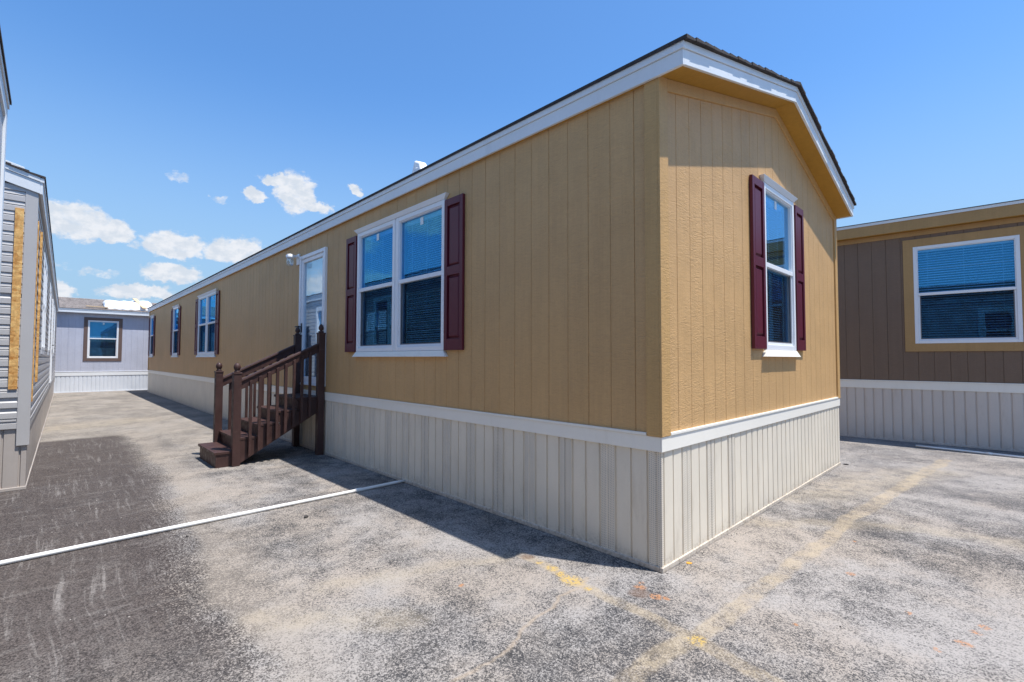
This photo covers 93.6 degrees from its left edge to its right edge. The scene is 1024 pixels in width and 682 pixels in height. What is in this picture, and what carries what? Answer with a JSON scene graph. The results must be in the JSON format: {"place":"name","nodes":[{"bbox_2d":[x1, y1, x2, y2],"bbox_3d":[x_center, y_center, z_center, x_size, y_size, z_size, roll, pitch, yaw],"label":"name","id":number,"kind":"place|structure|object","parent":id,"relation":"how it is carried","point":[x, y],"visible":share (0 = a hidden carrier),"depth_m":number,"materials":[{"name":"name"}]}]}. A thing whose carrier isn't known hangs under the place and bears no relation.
{"place":"outdoors","nodes":[
{"label":"outdoors","id":0,"kind":"place"},
{"bbox_2d":[0,390,1023,681],"bbox_3d":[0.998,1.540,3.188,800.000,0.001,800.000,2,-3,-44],"label":"ground","id":1,"kind":"structure","parent":0,"point":[916,574],"depth_m":3.09,"materials":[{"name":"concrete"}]},
{"bbox_2d":[0,27,11,281],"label":"neighbouring home","id":2,"kind":"object","parent":1,"relation":"on","point":[5,100],"visible":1,"depth_m":3.76,"materials":[{"name":"white"}]},
{"bbox_2d":[0,161,58,491],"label":"lap sided home","id":3,"kind":"object","parent":1,"relation":"on","point":[29,303],"visible":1,"depth_m":5.21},
{"bbox_2d":[6,160,24,168],"bbox_3d":[-5.800,-2.063,4.979,1.080,0.342,0.140,2,-3,-44],"label":"trim board","id":4,"kind":"object","parent":3,"relation":"attached to","point":[12,163],"depth_m":5.24,"materials":[{"name":"white wood"}]},
{"bbox_2d":[35,252,47,354],"bbox_3d":[-7.579,-0.549,7.729,0.097,1.530,1.620,2,-3,-43],"label":"window","id":5,"kind":"structure","parent":3,"relation":"in","point":[45,275],"depth_m":7.70,"materials":[{"name":"white plastic"}]},
{"bbox_2d":[45,282,51,354],"bbox_3d":[-10.106,-0.455,10.443,0.097,1.530,1.160,2,-3,-43],"label":"window","id":6,"kind":"structure","parent":3,"relation":"in","point":[49,314],"depth_m":10.25,"materials":[{"name":"white plastic"}]},
{"bbox_2d":[46,299,53,382],"bbox_3d":[-11.725,0.010,12.186,0.154,2.080,0.940,2,-3,-43],"label":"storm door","id":7,"kind":"structure","parent":3,"relation":"in","point":[52,307],"depth_m":11.88,"materials":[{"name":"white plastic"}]},
{"bbox_2d":[52,305,55,355],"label":"window","id":8,"kind":"structure","parent":3,"relation":"in","point":[54,305],"depth_m":14.90,"materials":[{"name":"white plastic"}]},
{"bbox_2d":[54,297,155,392],"bbox_3d":[-18.788,0.141,22.054,21.991,4.090,5.180,2,-3,-44],"label":"blue grey home","id":9,"kind":"object","parent":1,"relation":"on","point":[99,349],"visible":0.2,"depth_m":20.29,"materials":[{"name":"wood"}]},
{"bbox_2d":[83,317,122,360],"bbox_3d":[-17.275,-0.063,20.301,1.243,1.825,0.150,2,-3,-44],"label":"window","id":10,"kind":"structure","parent":9,"relation":"in","point":[87,356],"depth_m":20.29,"materials":[{"name":"blue glass"}]},
{"bbox_2d":[103,300,151,310],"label":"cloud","id":11,"kind":"structure","parent":9,"relation":"on","point":[124,305],"depth_m":21.00,"materials":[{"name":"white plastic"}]},
{"bbox_2d":[132,298,146,308],"bbox_3d":[-16.599,-1.673,21.418,0.943,0.515,0.170,-1,-2,29],"label":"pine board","id":12,"kind":"object","parent":11,"relation":"on","point":[138,302],"visible":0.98,"depth_m":21.39,"materials":[{"name":"beige wood"}]},
{"bbox_2d":[0,479,404,565],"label":"pvc pipe","id":13,"kind":"object","parent":1,"relation":"on","point":[70,548],"visible":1,"depth_m":3.97,"materials":[{"name":"white plastic"}]},
{"bbox_2d":[198,324,325,467],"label":"porch stairs","id":14,"kind":"structure","parent":1,"relation":"on","point":[238,442],"depth_m":6.87,"materials":[{"name":"brown wood"}]},
{"bbox_2d":[25,437,971,677],"bbox_3d":[0.099,1.669,6.897,10.040,0.007,11.405,2,-3,-44],"label":"loose grit","id":15,"kind":"object","parent":1,"relation":"on","point":[484,545],"visible":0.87,"depth_m":3.98,"materials":[{"name":"gravel"}]},
{"bbox_2d":[147,34,856,572],"bbox_3d":[-5.446,-0.201,13.294,5.015,4.190,23.911,2,-3,-44],"label":"manufactured home","id":16,"kind":"object","parent":1,"relation":"on","point":[607,304],"visible":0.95,"depth_m":4.33,"materials":[{"name":"beige wood"}]},
{"bbox_2d":[149,314,154,356],"bbox_3d":[-14.621,-0.190,19.550,0.124,1.708,1.019,2,-3,-44],"label":"window","id":17,"kind":"structure","parent":16,"relation":"in","point":[152,316],"depth_m":19.80,"materials":[{"name":"white plastic"}]},
{"bbox_2d":[171,304,179,356],"bbox_3d":[-11.075,-0.318,15.859,0.124,1.708,1.079,2,-3,-44],"label":"window","id":18,"kind":"structure","parent":16,"relation":"in","point":[175,308],"depth_m":16.06,"materials":[{"name":"white plastic"}]},
{"bbox_2d":[196,288,217,356],"bbox_3d":[-8.039,-0.425,12.738,0.177,1.708,2.109,2,-3,-44],"label":"window","id":19,"kind":"structure","parent":16,"relation":"in","point":[206,322],"depth_m":12.69,"materials":[{"name":"white plastic"}]},
{"bbox_2d":[295,247,327,385],"bbox_3d":[-3.132,-0.353,7.596,0.207,2.097,1.072,2,-3,-44],"label":"storm door","id":20,"kind":"structure","parent":16,"relation":"in","point":[313,276],"depth_m":7.78,"materials":[{"name":"white plastic"}]},
{"bbox_2d":[352,192,448,356],"bbox_3d":[-1.355,-0.665,5.782,0.177,1.708,2.105,2,-3,-44],"label":"window","id":21,"kind":"structure","parent":16,"relation":"in","point":[395,223],"depth_m":5.71,"materials":[{"name":"blue glass"}]},
{"bbox_2d":[759,174,800,356],"bbox_3d":[2.717,-0.709,4.971,1.036,1.743,0.177,2,-3,-44],"label":"window","id":22,"kind":"structure","parent":16,"relation":"in","point":[773,191],"depth_m":5.15,"materials":[{"name":"white plastic"}]},
{"bbox_2d":[837,199,1023,452],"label":"dark brown home","id":23,"kind":"object","parent":1,"relation":"on","point":[931,326],"visible":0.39,"depth_m":8.22,"materials":[{"name":"brown wood"}]},
{"bbox_2d":[902,225,1023,351],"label":"window","id":24,"kind":"structure","parent":23,"relation":"in","point":[914,341],"depth_m":7.87,"materials":[{"name":"blue glass"}]},
{"bbox_2d":[916,445,1023,457],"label":"pvc pipe","id":25,"kind":"object","parent":1,"relation":"on","point":[979,452],"visible":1,"depth_m":7.29,"materials":[{"name":"white plastic"}]},
{"bbox_2d":[0,0,1023,344],"label":"sky","id":26,"kind":"structure","parent":0,"point":[174,143],"materials":[{"name":"blue"}]}
]}

